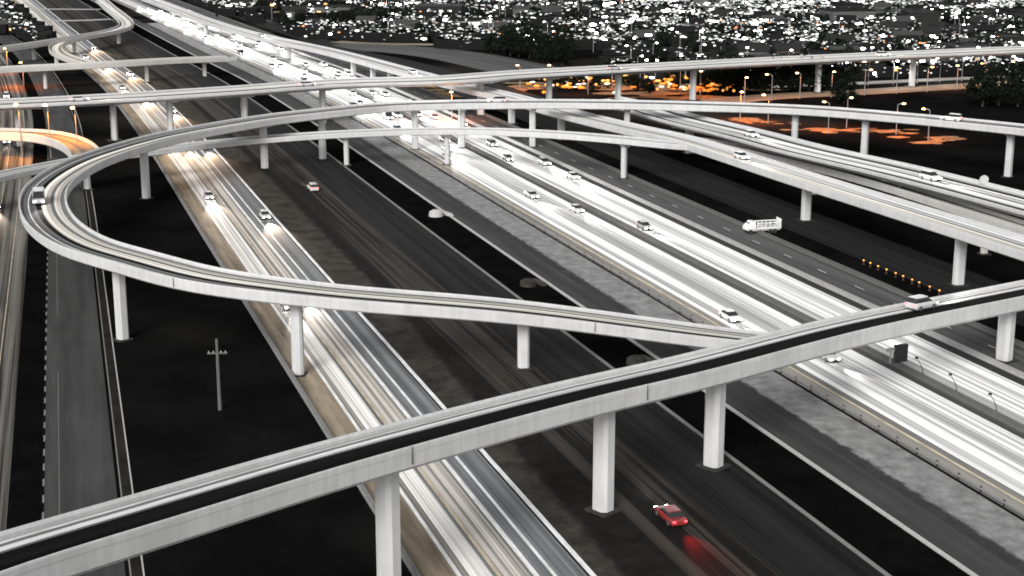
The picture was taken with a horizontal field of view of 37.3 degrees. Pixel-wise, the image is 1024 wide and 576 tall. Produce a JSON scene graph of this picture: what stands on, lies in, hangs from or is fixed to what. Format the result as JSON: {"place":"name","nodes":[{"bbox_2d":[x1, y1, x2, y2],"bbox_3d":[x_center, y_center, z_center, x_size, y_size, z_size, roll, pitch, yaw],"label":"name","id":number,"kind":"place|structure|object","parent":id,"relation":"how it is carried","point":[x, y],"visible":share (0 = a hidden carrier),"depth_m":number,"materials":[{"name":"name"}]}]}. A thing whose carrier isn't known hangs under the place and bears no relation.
{"place":"outdoors","nodes":[
{"label":"outdoors","id":0,"kind":"place"},
{"bbox_2d":[0,35,144,575],"bbox_3d":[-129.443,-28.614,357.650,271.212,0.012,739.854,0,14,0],"label":"road","id":1,"kind":"structure","parent":0,"point":[78,466],"depth_m":204.40,"materials":[{"name":"asphalt"}]},
{"bbox_2d":[334,41,432,45],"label":"street","id":2,"kind":"structure","parent":0,"point":[351,42],"depth_m":672.73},
{"bbox_2d":[240,37,623,135],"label":"street","id":3,"kind":"structure","parent":0,"point":[424,67],"depth_m":563.42,"materials":[{"name":"asphalt"}]},
{"bbox_2d":[331,43,558,71],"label":"street","id":4,"kind":"structure","parent":0,"point":[484,61],"depth_m":615.33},
{"bbox_2d":[0,0,1023,575],"bbox_3d":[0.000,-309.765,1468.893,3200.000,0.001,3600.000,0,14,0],"label":"ground","id":5,"kind":"structure","parent":0,"point":[178,424],"depth_m":232.31,"materials":[{"name":"soil"}]},
{"bbox_2d":[0,128,98,157],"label":"ramp","id":6,"kind":"structure","parent":5,"relation":"on","point":[67,144],"depth_m":366.80,"materials":[{"name":"concrete"}]},
{"bbox_2d":[0,0,133,60],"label":"ramp","id":7,"kind":"structure","parent":5,"relation":"on","point":[123,20],"depth_m":644.06,"materials":[{"name":"concrete"}]},
{"bbox_2d":[49,38,92,62],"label":"ramp","id":8,"kind":"structure","parent":5,"relation":"on","point":[57,52],"depth_m":562.48,"materials":[{"name":"concrete"}]},
{"bbox_2d":[0,55,236,89],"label":"flyover","id":9,"kind":"object","parent":5,"relation":"on","point":[144,63],"visible":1,"depth_m":516.62,"materials":[{"name":"concrete"}]},
{"bbox_2d":[10,0,420,575],"bbox_3d":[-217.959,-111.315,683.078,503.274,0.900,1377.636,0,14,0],"label":"edge barrier","id":10,"kind":"object","parent":5,"relation":"on","point":[409,564],"visible":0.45,"depth_m":205.97,"materials":[{"name":"concrete"}]},
{"bbox_2d":[207,339,226,409],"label":"utility pole","id":11,"kind":"object","parent":5,"relation":"on","point":[217,352],"visible":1,"depth_m":184.45,"materials":[{"name":"metal"}]},
{"bbox_2d":[282,6,306,19],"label":"house","id":12,"kind":"structure","parent":5,"relation":"on","point":[290,11],"depth_m":811.94,"materials":[{"name":"white"}]},
{"bbox_2d":[12,0,595,575],"bbox_3d":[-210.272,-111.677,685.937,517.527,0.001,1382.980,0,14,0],"label":"freeway","id":13,"kind":"structure","parent":5,"relation":"on","point":[476,512],"depth_m":195.47,"materials":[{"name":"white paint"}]},
{"bbox_2d":[314,4,355,11],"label":"warehouse","id":14,"kind":"structure","parent":5,"relation":"on","point":[322,8],"depth_m":809.36,"materials":[{"name":"grey"}]},
{"bbox_2d":[0,127,687,190],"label":"flyover","id":15,"kind":"object","parent":5,"relation":"on","point":[624,142],"visible":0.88,"depth_m":349.13,"materials":[{"name":"concrete"}]},
{"bbox_2d":[336,10,384,18],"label":"warehouse","id":16,"kind":"structure","parent":5,"relation":"on","point":[373,14],"depth_m":768.32,"materials":[{"name":"white"}]},
{"bbox_2d":[37,0,687,575],"bbox_3d":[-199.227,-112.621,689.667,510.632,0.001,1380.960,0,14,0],"label":"dirt verge","id":17,"kind":"structure","parent":5,"relation":"on","point":[551,482],"depth_m":197.11,"materials":[{"name":"soil"}]},
{"bbox_2d":[390,19,420,29],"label":"house","id":18,"kind":"structure","parent":5,"relation":"on","point":[406,22],"depth_m":712.63,"materials":[{"name":"white"}]},
{"bbox_2d":[414,3,465,13],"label":"warehouse","id":19,"kind":"structure","parent":5,"relation":"on","point":[451,7],"depth_m":819.74,"materials":[{"name":"grey"}]},
{"bbox_2d":[50,0,883,575],"bbox_3d":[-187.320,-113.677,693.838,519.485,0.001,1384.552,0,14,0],"label":"dark carriageway","id":20,"kind":"structure","parent":5,"relation":"on","point":[740,520],"depth_m":194.26,"materials":[{"name":"asphalt"}]},
{"bbox_2d":[654,504,687,526],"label":"car","id":21,"kind":"object","parent":20,"relation":"on","point":[672,515],"visible":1,"depth_m":151.03,"materials":[{"name":"paint"}]},
{"bbox_2d":[448,17,519,22],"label":"warehouse","id":22,"kind":"structure","parent":5,"relation":"on","point":[492,19],"depth_m":746.93,"materials":[{"name":"white"}]},
{"bbox_2d":[79,0,890,575],"bbox_3d":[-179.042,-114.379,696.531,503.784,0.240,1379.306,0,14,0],"label":"kerb","id":23,"kind":"structure","parent":5,"relation":"on","point":[833,534],"depth_m":184.64,"materials":[{"name":"concrete"}]},
{"bbox_2d":[482,35,497,52],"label":"tree","id":24,"kind":"object","parent":5,"relation":"on","point":[489,43],"visible":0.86,"depth_m":630.32,"materials":[{"name":"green plant"}]},
{"bbox_2d":[483,22,507,30],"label":"house","id":25,"kind":"structure","parent":5,"relation":"on","point":[487,25],"depth_m":713.02,"materials":[{"name":"grey"}]},
{"bbox_2d":[498,34,517,55],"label":"tree","id":26,"kind":"object","parent":5,"relation":"on","point":[503,48],"visible":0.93,"depth_m":615.57,"materials":[{"name":"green plant"}]},
{"bbox_2d":[0,280,1023,575],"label":"flyover","id":27,"kind":"object","parent":5,"relation":"on","point":[90,538],"visible":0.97,"depth_m":133.74,"materials":[{"name":"concrete"}]},
{"bbox_2d":[905,294,937,310],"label":"car","id":28,"kind":"object","parent":27,"relation":"on","point":[919,302],"visible":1,"depth_m":191.88,"materials":[{"name":"paint"}]},
{"bbox_2d":[0,46,1023,147],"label":"flyover","id":29,"kind":"object","parent":5,"relation":"on","point":[244,92],"visible":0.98,"depth_m":440.13,"materials":[{"name":"concrete"}]},
{"bbox_2d":[0,0,1023,83],"bbox_3d":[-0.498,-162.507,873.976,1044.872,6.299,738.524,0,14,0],"label":"city lights","id":30,"kind":"object","parent":5,"relation":"on","point":[443,33],"visible":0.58,"depth_m":714.21,"materials":[{"name":"grey"}]},
{"bbox_2d":[7,0,1023,62],"bbox_3d":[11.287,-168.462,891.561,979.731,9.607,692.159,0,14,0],"label":"distant trees","id":31,"kind":"object","parent":5,"relation":"on","point":[282,17],"visible":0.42,"depth_m":693.17,"materials":[{"name":"black plant"}]},
{"bbox_2d":[496,24,536,54],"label":"tree","id":32,"kind":"object","parent":5,"relation":"on","point":[521,31],"visible":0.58,"depth_m":620.55,"materials":[{"name":"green plant"}]},
{"bbox_2d":[506,35,527,56],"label":"tree","id":33,"kind":"object","parent":5,"relation":"on","point":[518,42],"visible":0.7,"depth_m":613.35,"materials":[{"name":"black plant"}]},
{"bbox_2d":[18,99,1023,376],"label":"loop ramp","id":34,"kind":"structure","parent":5,"relation":"on","point":[54,225],"depth_m":214.23,"materials":[{"name":"concrete"}]},
{"bbox_2d":[32,187,45,204],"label":"van","id":35,"kind":"object","parent":34,"relation":"on","point":[38,195],"visible":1,"depth_m":247.88,"materials":[{"name":"paint"}]},
{"bbox_2d":[80,0,969,575],"bbox_3d":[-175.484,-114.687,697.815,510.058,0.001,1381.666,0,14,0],"label":"soil strip","id":36,"kind":"object","parent":5,"relation":"on","point":[880,540],"visible":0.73,"depth_m":179.06,"materials":[{"name":"soil"}]},
{"bbox_2d":[429,209,453,216],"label":"drain headwall","id":37,"kind":"object","parent":36,"relation":"on","point":[436,213],"visible":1,"depth_m":300.15,"materials":[{"name":"concrete"}]},
{"bbox_2d":[515,33,540,57],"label":"tree","id":38,"kind":"object","parent":5,"relation":"on","point":[520,47],"visible":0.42,"depth_m":605.42,"materials":[{"name":"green plant"}]},
{"bbox_2d":[91,0,978,575],"bbox_3d":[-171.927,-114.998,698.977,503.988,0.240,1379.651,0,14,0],"label":"kerb","id":39,"kind":"structure","parent":5,"relation":"on","point":[879,510],"depth_m":178.31,"materials":[{"name":"concrete"}]},
{"bbox_2d":[513,5,561,16],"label":"warehouse","id":40,"kind":"structure","parent":5,"relation":"on","point":[517,9],"depth_m":833.73,"materials":[{"name":"white"}]},
{"bbox_2d":[521,31,565,61],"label":"tree","id":41,"kind":"object","parent":5,"relation":"on","point":[532,46],"visible":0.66,"depth_m":593.07,"materials":[{"name":"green plant"}]},
{"bbox_2d":[534,42,565,63],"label":"tree","id":42,"kind":"object","parent":5,"relation":"on","point":[548,56],"visible":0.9,"depth_m":586.44,"materials":[{"name":"green plant"}]},
{"bbox_2d":[541,7,561,14],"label":"house","id":43,"kind":"structure","parent":5,"relation":"on","point":[553,10],"depth_m":795.32,"materials":[{"name":"white"}]},
{"bbox_2d":[535,32,570,59],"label":"tree","id":44,"kind":"object","parent":5,"relation":"on","point":[548,41],"visible":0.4,"depth_m":594.05,"materials":[{"name":"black plant"}]},
{"bbox_2d":[552,45,573,64],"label":"tree","id":45,"kind":"object","parent":5,"relation":"on","point":[560,53],"visible":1,"depth_m":580.13,"materials":[{"name":"green plant"}]},
{"bbox_2d":[550,31,585,59],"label":"tree","id":46,"kind":"object","parent":5,"relation":"on","point":[571,41],"visible":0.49,"depth_m":598.26,"materials":[{"name":"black plant"}]},
{"bbox_2d":[113,0,1023,517],"bbox_3d":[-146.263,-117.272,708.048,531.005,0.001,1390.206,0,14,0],"label":"freeway","id":47,"kind":"structure","parent":5,"relation":"on","point":[973,444],"depth_m":243.01,"materials":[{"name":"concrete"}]},
{"bbox_2d":[162,0,1023,378],"bbox_3d":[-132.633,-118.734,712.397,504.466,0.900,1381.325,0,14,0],"label":"edge barrier","id":48,"kind":"object","parent":47,"relation":"on","point":[866,304],"visible":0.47,"depth_m":271.94,"materials":[{"name":"concrete"}]},
{"bbox_2d":[719,308,741,322],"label":"car","id":49,"kind":"object","parent":47,"relation":"on","point":[730,315],"visible":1,"depth_m":224.88,"materials":[{"name":"paint"}]},
{"bbox_2d":[139,0,1023,433],"bbox_3d":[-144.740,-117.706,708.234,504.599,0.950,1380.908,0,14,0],"label":"median barrier","id":50,"kind":"object","parent":5,"relation":"on","point":[971,402],"visible":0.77,"depth_m":251.27,"materials":[{"name":"concrete"}]},
{"bbox_2d":[886,343,907,363],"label":"sign board","id":51,"kind":"object","parent":50,"relation":"on","point":[900,351],"visible":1,"depth_m":201.43,"materials":[{"name":"metal"}]},
{"bbox_2d":[141,0,1023,286],"bbox_3d":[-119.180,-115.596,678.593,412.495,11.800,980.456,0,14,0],"label":"viaduct","id":52,"kind":"object","parent":5,"relation":"on","point":[961,232],"visible":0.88,"depth_m":307.89,"materials":[{"name":"concrete"}]},
{"bbox_2d":[144,23,1023,573],"bbox_3d":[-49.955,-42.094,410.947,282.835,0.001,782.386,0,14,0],"label":"gravel verge","id":53,"kind":"structure","parent":5,"relation":"on","point":[980,521],"depth_m":189.55,"materials":[{"name":"gravel"}]},
{"bbox_2d":[583,18,608,25],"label":"house","id":54,"kind":"structure","parent":5,"relation":"on","point":[596,21],"depth_m":718.24,"materials":[{"name":"white"}]},
{"bbox_2d":[176,0,1023,348],"bbox_3d":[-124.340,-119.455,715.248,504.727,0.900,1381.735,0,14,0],"label":"edge barrier","id":55,"kind":"object","parent":5,"relation":"on","point":[834,264],"visible":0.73,"depth_m":298.63,"materials":[{"name":"concrete"}]},
{"bbox_2d":[202,42,1023,515],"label":"guard rail","id":56,"kind":"object","parent":5,"relation":"on","point":[980,488],"visible":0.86,"depth_m":198.74,"materials":[{"name":"metal"}]},
{"bbox_2d":[631,29,656,39],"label":"house","id":57,"kind":"structure","parent":5,"relation":"on","point":[641,33],"depth_m":663.18,"materials":[{"name":"white"}]},
{"bbox_2d":[644,6,664,13],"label":"house","id":58,"kind":"structure","parent":5,"relation":"on","point":[652,9],"depth_m":800.13,"materials":[{"name":"white"}]},
{"bbox_2d":[672,26,696,37],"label":"house","id":59,"kind":"structure","parent":5,"relation":"on","point":[684,30],"depth_m":681.03,"materials":[{"name":"white"}]},
{"bbox_2d":[680,18,705,26],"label":"house","id":60,"kind":"structure","parent":5,"relation":"on","point":[693,21],"depth_m":721.72,"materials":[{"name":"white"}]},
{"bbox_2d":[424,82,965,143],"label":"dry grass","id":61,"kind":"structure","parent":5,"relation":"on","point":[661,92],"depth_m":488.06,"materials":[{"name":"dry orange grass"}]},
{"bbox_2d":[526,69,896,93],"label":"yard lights","id":62,"kind":"object","parent":61,"relation":"on","point":[661,86],"visible":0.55,"depth_m":495.12,"materials":[{"name":"orange"}]},
{"bbox_2d":[696,70,726,93],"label":"tree","id":63,"kind":"object","parent":5,"relation":"on","point":[704,77],"visible":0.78,"depth_m":492.97,"materials":[{"name":"black plant"}]},
{"bbox_2d":[699,69,735,92],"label":"tree","id":64,"kind":"object","parent":5,"relation":"on","point":[717,80],"visible":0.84,"depth_m":492.50,"materials":[{"name":"black plant"}]},
{"bbox_2d":[710,9,734,16],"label":"house","id":65,"kind":"structure","parent":5,"relation":"on","point":[721,12],"depth_m":776.93,"materials":[{"name":"grey"}]},
{"bbox_2d":[710,49,738,58],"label":"house","id":66,"kind":"structure","parent":5,"relation":"on","point":[713,53],"depth_m":570.59,"materials":[{"name":"white"}]},
{"bbox_2d":[705,68,750,91],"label":"tree","id":67,"kind":"object","parent":5,"relation":"on","point":[729,82],"visible":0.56,"depth_m":494.38,"materials":[{"name":"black plant"}]},
{"bbox_2d":[717,54,753,90],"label":"tree","id":68,"kind":"object","parent":5,"relation":"on","point":[728,70],"visible":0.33,"depth_m":495.73,"materials":[{"name":"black plant"}]},
{"bbox_2d":[730,70,755,90],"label":"tree","id":69,"kind":"object","parent":5,"relation":"on","point":[740,86],"visible":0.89,"depth_m":495.27,"materials":[{"name":"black plant"}]},
{"bbox_2d":[742,44,770,54],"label":"house","id":70,"kind":"structure","parent":5,"relation":"on","point":[761,48],"depth_m":588.41,"materials":[{"name":"white"}]},
{"bbox_2d":[741,67,771,91],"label":"tree","id":71,"kind":"object","parent":5,"relation":"on","point":[760,68],"visible":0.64,"depth_m":495.72,"materials":[{"name":"black plant"}]},
{"bbox_2d":[738,66,785,92],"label":"tree","id":72,"kind":"object","parent":5,"relation":"on","point":[761,81],"visible":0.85,"depth_m":492.86,"materials":[{"name":"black plant"}]},
{"bbox_2d":[762,34,793,40],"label":"house","id":73,"kind":"structure","parent":5,"relation":"on","point":[775,37],"depth_m":641.25,"materials":[{"name":"grey"}]},
{"bbox_2d":[763,65,801,91],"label":"tree","id":74,"kind":"object","parent":5,"relation":"on","point":[785,80],"visible":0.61,"depth_m":494.95,"materials":[{"name":"black plant"}]},
{"bbox_2d":[770,42,802,53],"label":"house","id":75,"kind":"structure","parent":5,"relation":"on","point":[785,47],"depth_m":593.67,"materials":[{"name":"white"}]},
{"bbox_2d":[787,57,815,91],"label":"tree","id":76,"kind":"object","parent":5,"relation":"on","point":[809,80],"visible":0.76,"depth_m":495.85,"materials":[{"name":"green plant"}]},
{"bbox_2d":[792,55,833,90],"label":"tree","id":77,"kind":"object","parent":5,"relation":"on","point":[806,73],"visible":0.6,"depth_m":496.90,"materials":[{"name":"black plant"}]},
{"bbox_2d":[614,97,1023,217],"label":"flyover","id":78,"kind":"object","parent":5,"relation":"on","point":[1004,199],"visible":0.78,"depth_m":310.77,"materials":[{"name":"concrete"}]},
{"bbox_2d":[920,169,941,180],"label":"car","id":79,"kind":"object","parent":78,"relation":"on","point":[930,175],"visible":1,"depth_m":287.04,"materials":[{"name":"paint"}]},
{"bbox_2d":[811,63,849,90],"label":"tree","id":80,"kind":"object","parent":5,"relation":"on","point":[828,80],"visible":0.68,"depth_m":498.18,"materials":[{"name":"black plant"}]},
{"bbox_2d":[808,49,870,61],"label":"warehouse","id":81,"kind":"structure","parent":5,"relation":"on","point":[815,52],"depth_m":561.03,"materials":[{"name":"white"}]},
{"bbox_2d":[824,34,857,42],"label":"house","id":82,"kind":"structure","parent":5,"relation":"on","point":[847,37],"depth_m":633.67,"materials":[{"name":"white"}]},
{"bbox_2d":[830,78,858,102],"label":"tree","id":83,"kind":"object","parent":5,"relation":"on","point":[842,94],"visible":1,"depth_m":469.86,"materials":[{"name":"green plant"}]},
{"bbox_2d":[830,1,863,7],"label":"warehouse","id":84,"kind":"structure","parent":5,"relation":"on","point":[842,4],"depth_m":837.75,"materials":[{"name":"grey"}]},
{"bbox_2d":[819,7,875,21],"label":"warehouse","id":85,"kind":"structure","parent":5,"relation":"on","point":[858,12],"depth_m":766.44,"materials":[{"name":"grey"}]},
{"bbox_2d":[825,62,871,88],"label":"tree","id":86,"kind":"object","parent":5,"relation":"on","point":[856,68],"visible":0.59,"depth_m":502.46,"materials":[{"name":"green plant"}]},
{"bbox_2d":[700,137,1023,255],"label":"ramp","id":87,"kind":"structure","parent":5,"relation":"on","point":[977,213],"depth_m":287.32,"materials":[{"name":"concrete"}]},
{"bbox_2d":[852,44,886,50],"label":"house","id":88,"kind":"structure","parent":5,"relation":"on","point":[875,46],"depth_m":598.82,"materials":[{"name":"white"}]},
{"bbox_2d":[879,21,907,30],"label":"house","id":89,"kind":"structure","parent":5,"relation":"on","point":[903,25],"depth_m":702.25,"materials":[{"name":"white"}]},
{"bbox_2d":[894,35,919,41],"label":"house","id":90,"kind":"structure","parent":5,"relation":"on","point":[900,38],"depth_m":635.84,"materials":[{"name":"white"}]},
{"bbox_2d":[890,30,923,38],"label":"house","id":91,"kind":"structure","parent":5,"relation":"on","point":[894,33],"depth_m":649.38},
{"bbox_2d":[900,9,942,22],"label":"warehouse","id":92,"kind":"structure","parent":5,"relation":"on","point":[919,15],"depth_m":760.74,"materials":[{"name":"grey"}]},
{"bbox_2d":[889,48,961,61],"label":"warehouse","id":93,"kind":"structure","parent":5,"relation":"on","point":[943,59],"depth_m":556.65,"materials":[{"name":"white"}]},
{"bbox_2d":[914,26,941,35],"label":"house","id":94,"kind":"structure","parent":5,"relation":"on","point":[934,30],"depth_m":671.13,"materials":[{"name":"white"}]},
{"bbox_2d":[921,21,944,29],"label":"house","id":95,"kind":"structure","parent":5,"relation":"on","point":[941,24],"depth_m":698.76,"materials":[{"name":"white"}]},
{"bbox_2d":[929,2,971,7],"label":"warehouse","id":96,"kind":"structure","parent":5,"relation":"on","point":[949,4],"depth_m":847.99,"materials":[{"name":"white"}]},
{"bbox_2d":[950,24,974,31],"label":"house","id":97,"kind":"structure","parent":5,"relation":"on","point":[959,28],"depth_m":686.36,"materials":[{"name":"white"}]},
{"bbox_2d":[934,42,1002,48],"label":"warehouse","id":98,"kind":"structure","parent":5,"relation":"on","point":[947,44],"depth_m":607.11,"materials":[{"name":"white"}]},
{"bbox_2d":[968,16,994,24],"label":"house","id":99,"kind":"structure","parent":5,"relation":"on","point":[977,20],"depth_m":739.28,"materials":[{"name":"white"}]},
{"bbox_2d":[965,72,1004,106],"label":"tree","id":100,"kind":"object","parent":5,"relation":"on","point":[984,94],"visible":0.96,"depth_m":461.14,"materials":[{"name":"green plant"}]},
{"bbox_2d":[958,57,1023,105],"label":"tree","id":101,"kind":"object","parent":5,"relation":"on","point":[1006,90],"visible":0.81,"depth_m":460.57,"materials":[{"name":"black plant"}]},
{"bbox_2d":[972,33,1023,43],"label":"warehouse","id":102,"kind":"structure","parent":5,"relation":"on","point":[1018,38],"depth_m":646.58,"materials":[{"name":"white"}]},
{"bbox_2d":[999,8,1023,18],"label":"warehouse","id":103,"kind":"structure","parent":5,"relation":"on","point":[1013,12],"depth_m":771.49,"materials":[{"name":"white"}]},
{"bbox_2d":[1005,75,1023,106],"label":"tree","id":104,"kind":"object","parent":5,"relation":"on","point":[1019,80],"visible":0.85,"depth_m":460.42,"materials":[{"name":"green plant"}]},
{"bbox_2d":[520,278,547,287],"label":"drain headwall","id":105,"kind":"object","parent":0,"point":[528,282],"visible":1,"depth_m":245.40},
{"bbox_2d":[93,0,1023,575],"bbox_3d":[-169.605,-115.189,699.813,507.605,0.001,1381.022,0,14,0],"label":"frontage road","id":106,"kind":"structure","parent":0,"point":[949,540],"depth_m":180.80,"materials":[{"name":"asphalt"}]},
{"bbox_2d":[165,0,1023,371],"bbox_3d":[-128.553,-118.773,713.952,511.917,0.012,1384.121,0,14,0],"label":"side road","id":107,"kind":"structure","parent":0,"point":[973,338],"depth_m":286.79,"materials":[{"name":"asphalt"}]},
{"bbox_2d":[743,217,781,233],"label":"work truck","id":108,"kind":"object","parent":107,"relation":"on","point":[750,226],"visible":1,"depth_m":284.76,"materials":[{"name":"white metal"}]},
{"bbox_2d":[233,15,1023,325],"bbox_3d":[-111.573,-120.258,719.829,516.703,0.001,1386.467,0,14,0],"label":"dark side road","id":109,"kind":"structure","parent":0,"point":[917,267],"depth_m":302.47,"materials":[{"name":"asphalt"}]},
{"bbox_2d":[626,354,655,365],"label":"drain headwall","id":110,"kind":"object","parent":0,"point":[635,359],"visible":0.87,"depth_m":203.47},
{"bbox_2d":[699,80,1023,102],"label":"street","id":111,"kind":"structure","parent":0,"point":[754,98],"depth_m":495.49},
{"bbox_2d":[773,76,1005,87],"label":"street","id":112,"kind":"structure","parent":0,"point":[919,80],"depth_m":531.93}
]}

